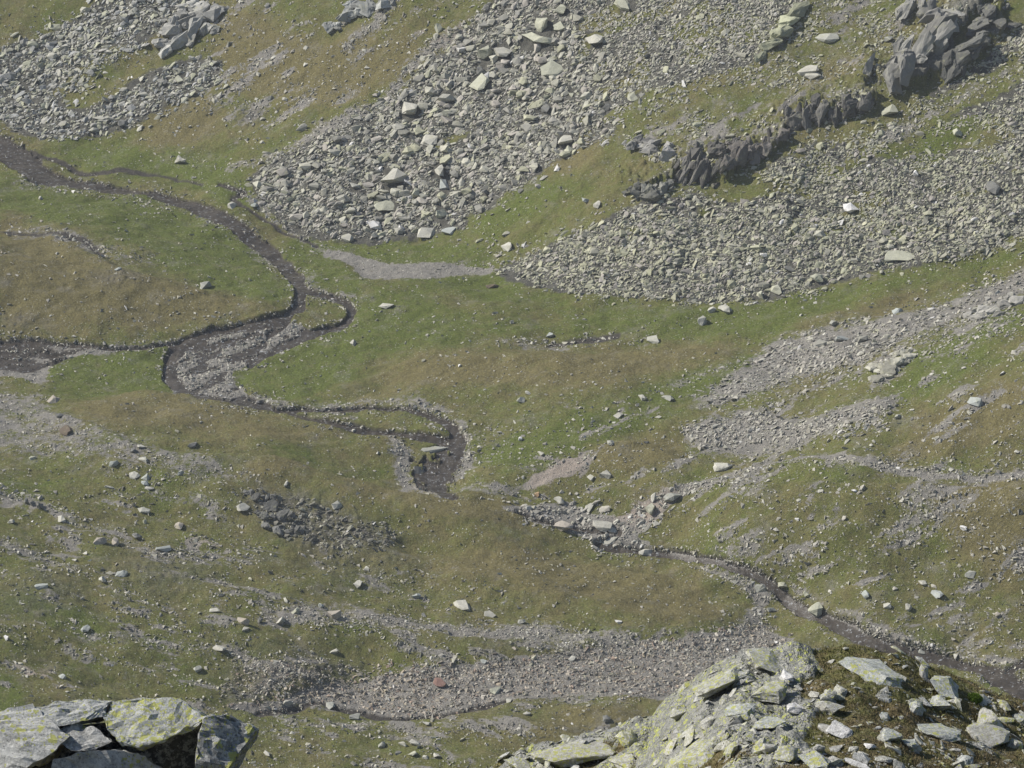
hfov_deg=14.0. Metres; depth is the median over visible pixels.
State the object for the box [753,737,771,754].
rock
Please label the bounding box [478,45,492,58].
boulder
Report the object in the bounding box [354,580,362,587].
boulder
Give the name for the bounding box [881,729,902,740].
rock
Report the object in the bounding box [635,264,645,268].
boulder
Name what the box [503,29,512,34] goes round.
boulder
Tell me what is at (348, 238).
boulder
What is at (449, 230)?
boulder
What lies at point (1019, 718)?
rock
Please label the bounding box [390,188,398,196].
boulder
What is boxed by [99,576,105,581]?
boulder
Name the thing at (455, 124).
boulder
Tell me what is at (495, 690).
boulder
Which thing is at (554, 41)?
boulder
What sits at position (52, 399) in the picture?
boulder
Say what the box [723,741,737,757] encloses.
rock
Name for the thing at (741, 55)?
boulder
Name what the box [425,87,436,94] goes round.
boulder
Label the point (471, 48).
boulder
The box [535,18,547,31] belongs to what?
boulder
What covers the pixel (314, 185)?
boulder
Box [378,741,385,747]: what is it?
boulder
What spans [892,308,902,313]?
boulder
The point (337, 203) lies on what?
boulder
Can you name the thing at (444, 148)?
boulder
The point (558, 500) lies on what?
boulder
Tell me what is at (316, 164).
boulder
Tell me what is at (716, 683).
rock
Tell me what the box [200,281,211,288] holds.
boulder
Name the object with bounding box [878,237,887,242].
boulder
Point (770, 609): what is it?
boulder
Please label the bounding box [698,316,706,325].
boulder
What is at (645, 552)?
boulder
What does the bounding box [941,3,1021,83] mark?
rock outcrop
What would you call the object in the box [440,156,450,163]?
boulder
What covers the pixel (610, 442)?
boulder
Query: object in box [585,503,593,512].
boulder
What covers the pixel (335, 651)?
boulder
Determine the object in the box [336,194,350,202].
boulder
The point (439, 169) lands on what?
boulder
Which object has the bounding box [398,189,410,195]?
boulder
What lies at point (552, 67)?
boulder
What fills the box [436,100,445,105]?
boulder
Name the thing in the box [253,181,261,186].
boulder
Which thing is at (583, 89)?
boulder
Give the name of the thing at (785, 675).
rock
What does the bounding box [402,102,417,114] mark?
boulder
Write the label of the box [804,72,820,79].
boulder
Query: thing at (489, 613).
boulder
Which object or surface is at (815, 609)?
boulder
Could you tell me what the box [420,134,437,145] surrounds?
boulder
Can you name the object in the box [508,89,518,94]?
boulder
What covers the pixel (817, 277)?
boulder
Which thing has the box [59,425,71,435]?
boulder
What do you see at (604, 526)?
boulder
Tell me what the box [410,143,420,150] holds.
boulder
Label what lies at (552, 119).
boulder
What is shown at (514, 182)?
boulder
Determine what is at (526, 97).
boulder
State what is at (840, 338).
boulder
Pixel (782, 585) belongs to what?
boulder
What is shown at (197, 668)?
boulder
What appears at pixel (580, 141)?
boulder
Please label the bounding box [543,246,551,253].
boulder
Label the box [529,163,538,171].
boulder
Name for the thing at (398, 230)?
boulder
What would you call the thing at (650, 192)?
rock outcrop
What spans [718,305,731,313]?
boulder
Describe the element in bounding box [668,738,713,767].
rock
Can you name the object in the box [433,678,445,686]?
boulder
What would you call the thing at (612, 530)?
boulder
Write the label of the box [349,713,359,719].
boulder
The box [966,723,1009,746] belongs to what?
rock
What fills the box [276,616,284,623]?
boulder
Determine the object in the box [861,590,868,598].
boulder
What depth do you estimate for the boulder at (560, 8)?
965.88 m
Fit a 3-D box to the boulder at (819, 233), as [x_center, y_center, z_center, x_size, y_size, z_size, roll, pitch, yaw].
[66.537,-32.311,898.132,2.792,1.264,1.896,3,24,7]
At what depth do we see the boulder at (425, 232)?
933.35 m
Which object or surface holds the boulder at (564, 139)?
on the ground
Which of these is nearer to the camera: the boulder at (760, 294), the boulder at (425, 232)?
the boulder at (760, 294)
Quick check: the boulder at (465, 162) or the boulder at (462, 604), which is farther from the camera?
the boulder at (465, 162)
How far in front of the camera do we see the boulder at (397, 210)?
940.55 m
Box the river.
[0,137,1023,699]
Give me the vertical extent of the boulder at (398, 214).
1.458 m
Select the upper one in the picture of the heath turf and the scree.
the scree
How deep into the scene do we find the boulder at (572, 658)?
767.59 m
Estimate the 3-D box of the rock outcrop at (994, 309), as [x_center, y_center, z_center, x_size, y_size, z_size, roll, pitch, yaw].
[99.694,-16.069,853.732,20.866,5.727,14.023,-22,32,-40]
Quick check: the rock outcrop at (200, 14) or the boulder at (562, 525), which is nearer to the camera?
the boulder at (562, 525)
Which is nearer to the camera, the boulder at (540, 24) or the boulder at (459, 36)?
the boulder at (540, 24)
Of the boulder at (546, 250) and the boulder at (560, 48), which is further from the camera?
the boulder at (560, 48)
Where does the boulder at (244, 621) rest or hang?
on the ground
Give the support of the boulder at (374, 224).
on the ground
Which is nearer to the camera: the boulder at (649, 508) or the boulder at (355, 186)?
the boulder at (649, 508)
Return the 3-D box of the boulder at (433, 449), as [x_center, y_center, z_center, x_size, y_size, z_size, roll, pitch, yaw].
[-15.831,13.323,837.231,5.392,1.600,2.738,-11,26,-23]
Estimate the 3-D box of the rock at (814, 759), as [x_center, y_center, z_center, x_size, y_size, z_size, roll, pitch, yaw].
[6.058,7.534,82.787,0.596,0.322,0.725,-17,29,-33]
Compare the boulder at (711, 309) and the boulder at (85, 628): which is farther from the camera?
the boulder at (711, 309)
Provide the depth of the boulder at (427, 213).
937.61 m
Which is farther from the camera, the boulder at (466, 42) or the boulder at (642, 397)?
the boulder at (466, 42)
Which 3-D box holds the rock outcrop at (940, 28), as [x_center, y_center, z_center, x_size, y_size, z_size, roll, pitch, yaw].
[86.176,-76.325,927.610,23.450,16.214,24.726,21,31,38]
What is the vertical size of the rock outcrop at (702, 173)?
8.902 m
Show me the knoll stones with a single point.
(688, 734)
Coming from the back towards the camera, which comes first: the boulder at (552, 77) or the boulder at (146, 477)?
the boulder at (552, 77)
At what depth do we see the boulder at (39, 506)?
796.39 m
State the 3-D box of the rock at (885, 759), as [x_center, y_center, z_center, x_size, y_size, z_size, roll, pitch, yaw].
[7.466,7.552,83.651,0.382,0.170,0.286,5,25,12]
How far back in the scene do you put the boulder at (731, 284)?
892.04 m
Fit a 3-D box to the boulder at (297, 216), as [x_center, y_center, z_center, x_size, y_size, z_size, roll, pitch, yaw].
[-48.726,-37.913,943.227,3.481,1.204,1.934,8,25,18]
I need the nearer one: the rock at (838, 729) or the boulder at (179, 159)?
the rock at (838, 729)
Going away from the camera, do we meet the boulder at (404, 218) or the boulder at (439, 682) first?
the boulder at (439, 682)
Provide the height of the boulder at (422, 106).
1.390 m
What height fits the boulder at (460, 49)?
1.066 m
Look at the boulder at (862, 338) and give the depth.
851.42 m
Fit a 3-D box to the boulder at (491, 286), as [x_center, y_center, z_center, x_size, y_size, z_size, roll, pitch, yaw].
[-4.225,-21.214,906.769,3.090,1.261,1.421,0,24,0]
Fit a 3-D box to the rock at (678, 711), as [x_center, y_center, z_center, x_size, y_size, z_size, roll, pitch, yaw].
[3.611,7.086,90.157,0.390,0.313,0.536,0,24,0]
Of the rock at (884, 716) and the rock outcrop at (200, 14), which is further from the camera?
the rock outcrop at (200, 14)
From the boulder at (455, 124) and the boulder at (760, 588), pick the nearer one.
the boulder at (760, 588)
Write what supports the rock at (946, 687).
on the ground
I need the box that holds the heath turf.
[487,644,1023,767]
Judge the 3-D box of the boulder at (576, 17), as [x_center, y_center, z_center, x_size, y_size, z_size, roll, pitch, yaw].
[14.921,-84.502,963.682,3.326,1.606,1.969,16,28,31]
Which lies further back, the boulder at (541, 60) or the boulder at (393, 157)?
the boulder at (541, 60)
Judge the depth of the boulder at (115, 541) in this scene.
787.47 m
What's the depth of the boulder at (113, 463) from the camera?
812.21 m
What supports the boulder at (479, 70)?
on the ground
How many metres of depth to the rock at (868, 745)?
84.41 m
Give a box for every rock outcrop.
[141,0,229,58]
[243,489,305,535]
[322,0,395,33]
[621,178,673,201]
[622,134,674,161]
[673,139,737,188]
[716,128,792,173]
[754,1,809,62]
[783,92,873,130]
[863,0,965,93]
[865,348,915,381]
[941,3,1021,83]
[963,292,1023,321]
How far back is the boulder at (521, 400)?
847.58 m
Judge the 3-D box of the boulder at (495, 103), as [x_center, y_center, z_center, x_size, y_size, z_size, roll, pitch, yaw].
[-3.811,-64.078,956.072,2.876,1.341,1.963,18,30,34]
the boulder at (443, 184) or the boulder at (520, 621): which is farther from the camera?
the boulder at (443, 184)
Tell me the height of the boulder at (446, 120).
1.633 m
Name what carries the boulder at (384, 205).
on the ground
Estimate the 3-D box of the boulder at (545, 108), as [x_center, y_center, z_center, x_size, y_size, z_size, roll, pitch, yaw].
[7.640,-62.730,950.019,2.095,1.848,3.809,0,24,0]
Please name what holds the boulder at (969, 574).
on the ground
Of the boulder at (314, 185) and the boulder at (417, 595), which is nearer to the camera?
the boulder at (417, 595)
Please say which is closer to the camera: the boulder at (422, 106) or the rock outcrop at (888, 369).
the rock outcrop at (888, 369)
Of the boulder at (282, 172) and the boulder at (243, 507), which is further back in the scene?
the boulder at (282, 172)
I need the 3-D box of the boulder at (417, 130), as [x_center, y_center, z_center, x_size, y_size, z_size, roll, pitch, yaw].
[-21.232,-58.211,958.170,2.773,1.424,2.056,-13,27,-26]
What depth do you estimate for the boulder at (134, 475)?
810.52 m
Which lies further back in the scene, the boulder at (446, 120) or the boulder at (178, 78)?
the boulder at (178, 78)
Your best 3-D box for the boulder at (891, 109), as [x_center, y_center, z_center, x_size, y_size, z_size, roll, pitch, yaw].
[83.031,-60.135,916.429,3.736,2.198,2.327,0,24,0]
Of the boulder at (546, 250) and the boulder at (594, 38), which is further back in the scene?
the boulder at (594, 38)
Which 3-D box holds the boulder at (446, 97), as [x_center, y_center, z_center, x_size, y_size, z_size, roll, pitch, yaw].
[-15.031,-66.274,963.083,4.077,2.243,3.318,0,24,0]
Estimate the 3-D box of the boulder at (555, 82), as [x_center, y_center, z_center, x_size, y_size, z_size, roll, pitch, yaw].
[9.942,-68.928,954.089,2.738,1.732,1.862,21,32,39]
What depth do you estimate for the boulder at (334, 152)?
957.20 m
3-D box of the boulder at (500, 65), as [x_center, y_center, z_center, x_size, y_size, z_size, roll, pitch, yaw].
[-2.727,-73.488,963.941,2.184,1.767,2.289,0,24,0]
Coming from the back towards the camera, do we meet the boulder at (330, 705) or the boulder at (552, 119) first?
the boulder at (552, 119)
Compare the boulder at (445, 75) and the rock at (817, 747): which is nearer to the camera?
the rock at (817, 747)
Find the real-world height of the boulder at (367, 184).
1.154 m
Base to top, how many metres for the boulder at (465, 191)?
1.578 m
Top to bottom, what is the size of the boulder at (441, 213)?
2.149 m
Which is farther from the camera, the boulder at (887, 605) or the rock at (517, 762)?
the boulder at (887, 605)
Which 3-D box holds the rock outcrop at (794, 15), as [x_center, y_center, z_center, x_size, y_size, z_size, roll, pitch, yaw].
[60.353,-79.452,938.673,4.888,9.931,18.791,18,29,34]
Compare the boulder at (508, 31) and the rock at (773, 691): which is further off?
the boulder at (508, 31)
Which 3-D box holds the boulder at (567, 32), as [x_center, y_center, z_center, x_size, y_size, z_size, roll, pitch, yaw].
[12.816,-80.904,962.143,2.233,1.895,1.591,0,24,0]
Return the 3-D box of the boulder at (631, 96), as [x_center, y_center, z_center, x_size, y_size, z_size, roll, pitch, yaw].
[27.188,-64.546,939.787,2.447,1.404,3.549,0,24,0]
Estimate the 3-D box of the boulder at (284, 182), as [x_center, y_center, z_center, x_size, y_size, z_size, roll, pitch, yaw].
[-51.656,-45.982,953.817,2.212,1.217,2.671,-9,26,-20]
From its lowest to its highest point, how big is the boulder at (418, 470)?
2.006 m
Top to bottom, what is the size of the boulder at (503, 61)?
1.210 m
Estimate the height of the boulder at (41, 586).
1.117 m
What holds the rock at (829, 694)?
on the ground
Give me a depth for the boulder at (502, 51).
965.39 m
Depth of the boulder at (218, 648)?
758.24 m
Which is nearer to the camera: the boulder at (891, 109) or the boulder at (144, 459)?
the boulder at (144, 459)
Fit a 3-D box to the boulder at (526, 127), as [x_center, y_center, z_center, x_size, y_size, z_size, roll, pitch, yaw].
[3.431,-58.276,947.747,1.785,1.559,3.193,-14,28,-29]
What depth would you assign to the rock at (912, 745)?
85.25 m
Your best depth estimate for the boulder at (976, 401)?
811.14 m
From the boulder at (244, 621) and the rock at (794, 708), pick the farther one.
the boulder at (244, 621)
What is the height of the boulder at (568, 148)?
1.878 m
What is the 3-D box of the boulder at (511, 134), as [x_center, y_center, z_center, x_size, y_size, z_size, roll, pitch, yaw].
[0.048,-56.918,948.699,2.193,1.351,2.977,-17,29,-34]
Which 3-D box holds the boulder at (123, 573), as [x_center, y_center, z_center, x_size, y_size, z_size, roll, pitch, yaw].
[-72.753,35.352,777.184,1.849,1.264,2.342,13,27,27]
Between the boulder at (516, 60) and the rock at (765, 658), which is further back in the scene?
the boulder at (516, 60)
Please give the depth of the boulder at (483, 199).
935.90 m
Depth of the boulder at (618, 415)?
837.94 m
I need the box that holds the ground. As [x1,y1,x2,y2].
[0,0,1023,767]
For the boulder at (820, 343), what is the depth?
856.00 m
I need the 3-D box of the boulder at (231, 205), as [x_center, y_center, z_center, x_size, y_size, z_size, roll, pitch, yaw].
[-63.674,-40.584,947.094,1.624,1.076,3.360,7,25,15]
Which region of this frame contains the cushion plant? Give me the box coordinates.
[967,692,983,703]
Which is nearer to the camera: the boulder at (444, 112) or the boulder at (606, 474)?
the boulder at (606, 474)
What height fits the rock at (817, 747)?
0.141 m
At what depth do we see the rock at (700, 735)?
86.89 m
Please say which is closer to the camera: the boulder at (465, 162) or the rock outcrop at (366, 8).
the boulder at (465, 162)
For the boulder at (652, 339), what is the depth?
875.12 m
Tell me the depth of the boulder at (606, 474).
820.74 m
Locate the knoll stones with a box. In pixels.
[491,646,1023,767]
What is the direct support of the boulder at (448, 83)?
on the ground
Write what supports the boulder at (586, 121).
on the ground
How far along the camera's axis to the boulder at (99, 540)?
786.06 m
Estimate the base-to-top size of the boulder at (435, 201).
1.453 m
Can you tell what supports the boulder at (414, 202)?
on the ground
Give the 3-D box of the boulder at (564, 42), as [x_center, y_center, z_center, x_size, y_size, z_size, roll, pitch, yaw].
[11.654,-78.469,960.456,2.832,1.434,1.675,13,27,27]
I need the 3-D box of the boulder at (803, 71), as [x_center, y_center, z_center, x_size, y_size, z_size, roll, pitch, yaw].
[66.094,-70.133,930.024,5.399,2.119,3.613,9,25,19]
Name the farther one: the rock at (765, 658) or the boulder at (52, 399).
the boulder at (52, 399)
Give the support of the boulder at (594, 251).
on the ground
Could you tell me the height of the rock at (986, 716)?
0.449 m
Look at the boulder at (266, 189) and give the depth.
952.63 m
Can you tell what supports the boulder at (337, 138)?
on the ground
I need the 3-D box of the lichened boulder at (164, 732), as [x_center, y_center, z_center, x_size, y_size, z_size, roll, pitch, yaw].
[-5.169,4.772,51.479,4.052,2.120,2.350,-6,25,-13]
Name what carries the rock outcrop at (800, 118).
on the ground
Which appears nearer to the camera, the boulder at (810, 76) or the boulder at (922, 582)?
the boulder at (922, 582)
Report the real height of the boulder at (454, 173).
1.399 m
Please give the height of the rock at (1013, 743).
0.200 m
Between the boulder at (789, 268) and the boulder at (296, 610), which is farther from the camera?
the boulder at (789, 268)
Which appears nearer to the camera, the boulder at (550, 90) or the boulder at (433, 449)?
the boulder at (433, 449)
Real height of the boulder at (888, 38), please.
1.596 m
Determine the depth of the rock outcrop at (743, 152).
913.12 m
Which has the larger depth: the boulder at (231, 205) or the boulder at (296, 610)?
the boulder at (231, 205)
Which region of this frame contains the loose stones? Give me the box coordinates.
[0,0,1023,767]
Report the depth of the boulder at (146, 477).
809.76 m
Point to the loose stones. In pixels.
(652, 648)
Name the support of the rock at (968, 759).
on the ground
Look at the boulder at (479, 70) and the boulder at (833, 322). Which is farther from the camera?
the boulder at (479, 70)
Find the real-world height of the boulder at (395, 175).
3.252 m
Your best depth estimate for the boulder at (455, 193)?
939.97 m
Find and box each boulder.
[0,697,258,767]
[34,583,47,589]
[36,503,43,508]
[47,395,60,403]
[58,515,65,521]
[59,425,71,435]
[81,625,90,631]
[93,537,106,544]
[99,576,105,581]
[109,461,117,466]
[112,537,118,545]
[115,570,127,576]
[117,119,127,125]
[129,471,140,478]
[132,533,141,539]
[138,457,147,462]
[138,507,149,512]
[141,473,149,479]
[155,545,170,551]
[174,522,182,528]
[175,75,182,82]
[175,155,185,162]
[188,442,196,447]
[193,665,201,672]
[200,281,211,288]
[209,608,219,611]
[213,645,226,650]
[227,202,236,208]
[236,503,249,510]
[237,617,249,624]
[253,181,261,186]
[261,186,273,191]
[276,168,288,175]
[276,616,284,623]
[281,179,289,185]
[283,700,292,706]
[289,213,302,219]
[291,607,299,613]
[299,163,310,169]
[308,182,321,189]
[311,162,320,167]
[326,702,334,709]
[327,610,340,618]
[328,149,340,155]
[330,648,338,653]
[331,500,341,508]
[332,135,341,142]
[333,201,341,207]
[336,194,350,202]
[341,233,353,242]
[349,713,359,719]
[350,183,360,188]
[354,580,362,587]
[362,182,373,187]
[367,191,378,198]
[368,221,380,229]
[372,175,381,181]
[373,216,382,220]
[374,200,393,210]
[378,303,393,308]
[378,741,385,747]
[381,168,408,183]
[388,154,397,160]
[390,130,397,137]
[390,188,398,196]
[391,123,406,130]
[393,209,401,216]
[394,227,403,233]
[396,212,405,216]
[397,129,408,136]
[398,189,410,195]
[398,216,410,220]
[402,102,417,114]
[402,147,412,153]
[409,739,420,745]
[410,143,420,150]
[411,187,419,197]
[411,199,418,204]
[411,593,420,598]
[413,74,423,82]
[413,466,424,473]
[414,126,424,134]
[416,197,427,203]
[417,102,427,109]
[417,227,434,237]
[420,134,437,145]
[421,210,430,215]
[421,446,447,453]
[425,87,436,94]
[431,197,439,204]
[432,65,437,72]
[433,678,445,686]
[434,23,442,32]
[435,165,443,175]
[435,209,447,217]
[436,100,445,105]
[437,191,446,200]
[438,94,454,101]
[439,145,448,151]
[440,116,452,123]
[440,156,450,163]
[440,179,448,189]
[441,72,450,78]
[441,227,455,234]
[442,110,450,116]
[444,79,452,86]
[450,170,459,177]
[450,191,460,196]
[452,120,462,127]
[453,600,469,610]
[455,34,462,38]
[457,47,465,51]
[461,158,470,166]
[461,187,471,194]
[463,39,472,45]
[466,45,476,50]
[469,73,489,89]
[474,204,484,212]
[476,65,485,74]
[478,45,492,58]
[479,21,488,27]
[479,165,488,171]
[480,196,487,202]
[484,610,495,617]
[486,284,498,288]
[487,19,495,25]
[489,55,497,63]
[490,89,500,92]
[490,686,501,693]
[492,100,500,107]
[494,47,511,56]
[496,62,504,69]
[501,59,509,64]
[501,242,511,251]
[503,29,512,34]
[503,107,513,114]
[507,130,518,136]
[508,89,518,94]
[511,179,519,184]
[512,57,521,63]
[516,90,521,98]
[517,166,530,171]
[517,397,524,402]
[518,619,525,623]
[519,77,527,84]
[520,123,532,131]
[521,32,552,43]
[522,95,530,99]
[523,114,535,119]
[524,88,531,94]
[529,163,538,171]
[534,43,540,52]
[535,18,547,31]
[536,56,546,63]
[540,60,562,75]
[541,104,549,112]
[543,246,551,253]
[545,88,555,92]
[548,116,556,123]
[549,75,555,80]
[550,37,559,45]
[550,79,560,86]
[552,95,562,102]
[553,21,564,30]
[553,520,572,531]
[554,4,565,13]
[554,496,563,503]
[557,44,564,52]
[557,135,572,143]
[558,40,568,46]
[559,151,570,157]
[563,29,570,37]
[564,146,572,152]
[568,655,575,661]
[572,14,582,21]
[577,138,584,144]
[579,92,591,99]
[581,86,587,93]
[583,116,589,125]
[585,34,603,43]
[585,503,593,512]
[589,248,599,254]
[593,74,601,81]
[593,201,599,207]
[593,520,612,531]
[599,470,611,478]
[602,103,611,111]
[603,91,608,100]
[603,537,617,544]
[603,715,609,721]
[607,440,613,444]
[608,527,616,533]
[613,412,623,417]
[614,0,629,10]
[619,229,627,237]
[627,92,637,100]
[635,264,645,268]
[638,395,646,400]
[638,549,651,555]
[645,503,654,514]
[647,335,659,343]
[661,395,673,400]
[663,493,680,501]
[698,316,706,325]
[708,306,715,312]
[713,463,731,471]
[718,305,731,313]
[727,280,736,288]
[735,52,746,58]
[750,245,761,249]
[754,584,765,592]
[757,291,763,298]
[766,608,776,611]
[771,285,781,294]
[778,582,786,587]
[785,266,794,271]
[797,65,818,75]
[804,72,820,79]
[808,602,822,617]
[810,273,822,281]
[814,230,825,237]
[815,33,838,42]
[815,339,827,346]
[829,320,836,325]
[835,336,848,341]
[843,203,858,212]
[858,335,868,342]
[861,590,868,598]
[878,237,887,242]
[881,104,897,114]
[883,603,890,608]
[884,36,892,41]
[884,250,914,260]
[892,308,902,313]
[905,603,911,610]
[918,580,927,585]
[931,590,943,597]
[952,128,961,135]
[965,570,975,577]
[967,397,982,406]
[986,181,1000,193]
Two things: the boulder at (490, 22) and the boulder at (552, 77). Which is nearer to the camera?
the boulder at (552, 77)
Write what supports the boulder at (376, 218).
on the ground
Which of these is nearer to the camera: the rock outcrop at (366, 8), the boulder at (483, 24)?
the boulder at (483, 24)
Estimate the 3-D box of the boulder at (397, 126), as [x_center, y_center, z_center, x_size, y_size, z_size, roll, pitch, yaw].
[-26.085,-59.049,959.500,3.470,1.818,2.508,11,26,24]
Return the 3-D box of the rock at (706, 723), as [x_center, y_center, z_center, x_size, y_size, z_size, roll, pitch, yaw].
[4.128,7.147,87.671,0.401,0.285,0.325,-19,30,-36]
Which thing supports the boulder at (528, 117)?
on the ground
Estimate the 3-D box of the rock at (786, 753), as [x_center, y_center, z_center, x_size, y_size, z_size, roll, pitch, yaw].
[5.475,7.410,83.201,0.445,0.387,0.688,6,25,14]
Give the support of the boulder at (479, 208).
on the ground
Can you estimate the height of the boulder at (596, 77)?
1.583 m
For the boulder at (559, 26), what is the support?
on the ground
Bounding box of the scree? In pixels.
[0,0,1023,555]
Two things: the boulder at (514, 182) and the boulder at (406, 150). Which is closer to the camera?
the boulder at (514, 182)
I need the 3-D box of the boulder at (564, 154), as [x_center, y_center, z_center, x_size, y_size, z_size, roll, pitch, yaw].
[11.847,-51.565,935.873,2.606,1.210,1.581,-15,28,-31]
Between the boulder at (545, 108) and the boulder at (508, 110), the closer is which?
the boulder at (545, 108)
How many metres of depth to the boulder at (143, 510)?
801.61 m
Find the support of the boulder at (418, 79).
on the ground
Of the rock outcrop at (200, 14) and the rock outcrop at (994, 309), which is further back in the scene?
the rock outcrop at (200, 14)
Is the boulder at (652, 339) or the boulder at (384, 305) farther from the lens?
the boulder at (384, 305)
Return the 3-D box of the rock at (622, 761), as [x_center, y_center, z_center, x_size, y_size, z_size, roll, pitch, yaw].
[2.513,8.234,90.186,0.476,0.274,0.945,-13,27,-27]
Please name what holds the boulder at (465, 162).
on the scree
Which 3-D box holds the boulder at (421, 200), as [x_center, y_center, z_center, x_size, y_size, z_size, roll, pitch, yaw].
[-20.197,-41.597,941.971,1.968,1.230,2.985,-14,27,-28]
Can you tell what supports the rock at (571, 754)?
on the ground
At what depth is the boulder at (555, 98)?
949.22 m
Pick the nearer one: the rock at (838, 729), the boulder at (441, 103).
the rock at (838, 729)
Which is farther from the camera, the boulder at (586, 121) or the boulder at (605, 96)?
the boulder at (605, 96)
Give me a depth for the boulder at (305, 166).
955.78 m
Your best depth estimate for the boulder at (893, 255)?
889.89 m
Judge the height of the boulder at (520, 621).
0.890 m
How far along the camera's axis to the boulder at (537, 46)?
962.36 m
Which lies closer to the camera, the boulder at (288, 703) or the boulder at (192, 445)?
the boulder at (288, 703)
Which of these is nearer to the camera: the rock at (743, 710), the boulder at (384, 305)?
the rock at (743, 710)
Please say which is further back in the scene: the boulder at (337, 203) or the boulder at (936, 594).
the boulder at (337, 203)
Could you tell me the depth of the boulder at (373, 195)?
945.20 m
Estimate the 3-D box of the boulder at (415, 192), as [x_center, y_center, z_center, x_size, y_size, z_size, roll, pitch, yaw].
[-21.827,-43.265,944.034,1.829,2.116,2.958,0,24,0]
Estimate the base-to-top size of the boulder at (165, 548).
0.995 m
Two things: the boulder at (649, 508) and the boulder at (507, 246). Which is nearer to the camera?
the boulder at (649, 508)
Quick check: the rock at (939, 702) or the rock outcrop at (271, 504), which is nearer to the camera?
the rock at (939, 702)
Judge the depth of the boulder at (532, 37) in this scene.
962.73 m
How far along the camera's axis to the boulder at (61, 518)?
793.54 m
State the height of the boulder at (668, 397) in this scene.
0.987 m
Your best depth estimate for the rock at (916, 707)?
87.85 m
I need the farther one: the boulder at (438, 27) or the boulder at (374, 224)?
the boulder at (438, 27)
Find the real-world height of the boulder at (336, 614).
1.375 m
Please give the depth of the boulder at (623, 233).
905.77 m
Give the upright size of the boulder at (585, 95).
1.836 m
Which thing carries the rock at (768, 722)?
on the ground
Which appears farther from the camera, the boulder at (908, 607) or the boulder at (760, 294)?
the boulder at (760, 294)
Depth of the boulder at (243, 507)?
803.50 m
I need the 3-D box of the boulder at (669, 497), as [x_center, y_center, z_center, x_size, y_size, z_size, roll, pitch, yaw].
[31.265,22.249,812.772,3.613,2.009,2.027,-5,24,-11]
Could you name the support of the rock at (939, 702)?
on the ground
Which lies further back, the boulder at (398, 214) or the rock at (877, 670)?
the boulder at (398, 214)
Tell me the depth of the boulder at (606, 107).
941.08 m
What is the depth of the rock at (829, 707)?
86.66 m
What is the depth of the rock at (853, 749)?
84.01 m
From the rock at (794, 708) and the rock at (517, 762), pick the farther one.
the rock at (517, 762)
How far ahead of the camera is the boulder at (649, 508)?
811.73 m
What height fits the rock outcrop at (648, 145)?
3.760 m
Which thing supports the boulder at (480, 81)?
on the ground
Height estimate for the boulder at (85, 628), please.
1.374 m
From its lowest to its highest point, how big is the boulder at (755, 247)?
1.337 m
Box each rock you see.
[504,756,530,767]
[530,738,615,767]
[609,754,634,767]
[615,729,638,746]
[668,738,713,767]
[670,703,686,720]
[689,667,749,697]
[695,732,704,739]
[698,716,713,729]
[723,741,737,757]
[724,703,754,720]
[744,648,781,672]
[751,680,787,703]
[753,716,785,728]
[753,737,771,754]
[774,744,797,761]
[779,669,793,681]
[786,702,801,713]
[798,750,830,767]
[813,744,825,750]
[815,701,844,714]
[820,688,836,701]
[826,720,852,738]
[834,684,846,694]
[838,657,902,687]
[848,746,858,752]
[864,743,876,748]
[875,756,893,762]
[879,712,889,720]
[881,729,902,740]
[901,738,921,752]
[909,700,923,715]
[917,723,960,741]
[929,695,951,710]
[930,675,958,698]
[956,755,973,764]
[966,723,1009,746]
[976,708,1004,727]
[1006,738,1022,748]
[1012,713,1023,722]
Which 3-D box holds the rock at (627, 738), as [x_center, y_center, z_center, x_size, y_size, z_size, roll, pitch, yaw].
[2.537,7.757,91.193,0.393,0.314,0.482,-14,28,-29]
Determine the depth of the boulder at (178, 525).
798.37 m
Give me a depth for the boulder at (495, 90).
958.46 m
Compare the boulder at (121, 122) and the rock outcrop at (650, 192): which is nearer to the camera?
the rock outcrop at (650, 192)
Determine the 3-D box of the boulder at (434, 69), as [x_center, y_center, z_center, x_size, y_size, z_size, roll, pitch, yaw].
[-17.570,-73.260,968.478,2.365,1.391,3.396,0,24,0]
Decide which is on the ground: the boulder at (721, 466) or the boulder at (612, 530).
the boulder at (721, 466)
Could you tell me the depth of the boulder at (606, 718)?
742.75 m
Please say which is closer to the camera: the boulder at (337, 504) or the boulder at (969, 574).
the boulder at (969, 574)
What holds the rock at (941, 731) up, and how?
on the ground
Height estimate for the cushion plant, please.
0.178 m
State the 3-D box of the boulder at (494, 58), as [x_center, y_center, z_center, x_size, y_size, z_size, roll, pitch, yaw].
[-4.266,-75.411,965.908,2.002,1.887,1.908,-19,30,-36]
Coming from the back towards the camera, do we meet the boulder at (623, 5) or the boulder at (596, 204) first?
the boulder at (623, 5)
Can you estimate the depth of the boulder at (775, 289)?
888.12 m
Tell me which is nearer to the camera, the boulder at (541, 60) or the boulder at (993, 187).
the boulder at (993, 187)
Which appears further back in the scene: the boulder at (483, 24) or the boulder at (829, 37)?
the boulder at (483, 24)
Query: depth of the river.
873.44 m
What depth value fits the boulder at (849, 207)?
901.71 m
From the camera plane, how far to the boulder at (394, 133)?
958.49 m
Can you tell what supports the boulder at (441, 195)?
on the ground
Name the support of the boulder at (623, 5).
on the ground
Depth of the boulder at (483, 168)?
943.05 m
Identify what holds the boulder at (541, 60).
on the scree
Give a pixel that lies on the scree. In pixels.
(622, 250)
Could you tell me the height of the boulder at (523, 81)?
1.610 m
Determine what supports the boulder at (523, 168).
on the ground
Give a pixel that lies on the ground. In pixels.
(386, 356)
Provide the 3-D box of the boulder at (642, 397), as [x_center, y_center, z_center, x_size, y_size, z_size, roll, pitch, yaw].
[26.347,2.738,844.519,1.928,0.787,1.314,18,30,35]
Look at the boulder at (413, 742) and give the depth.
736.38 m

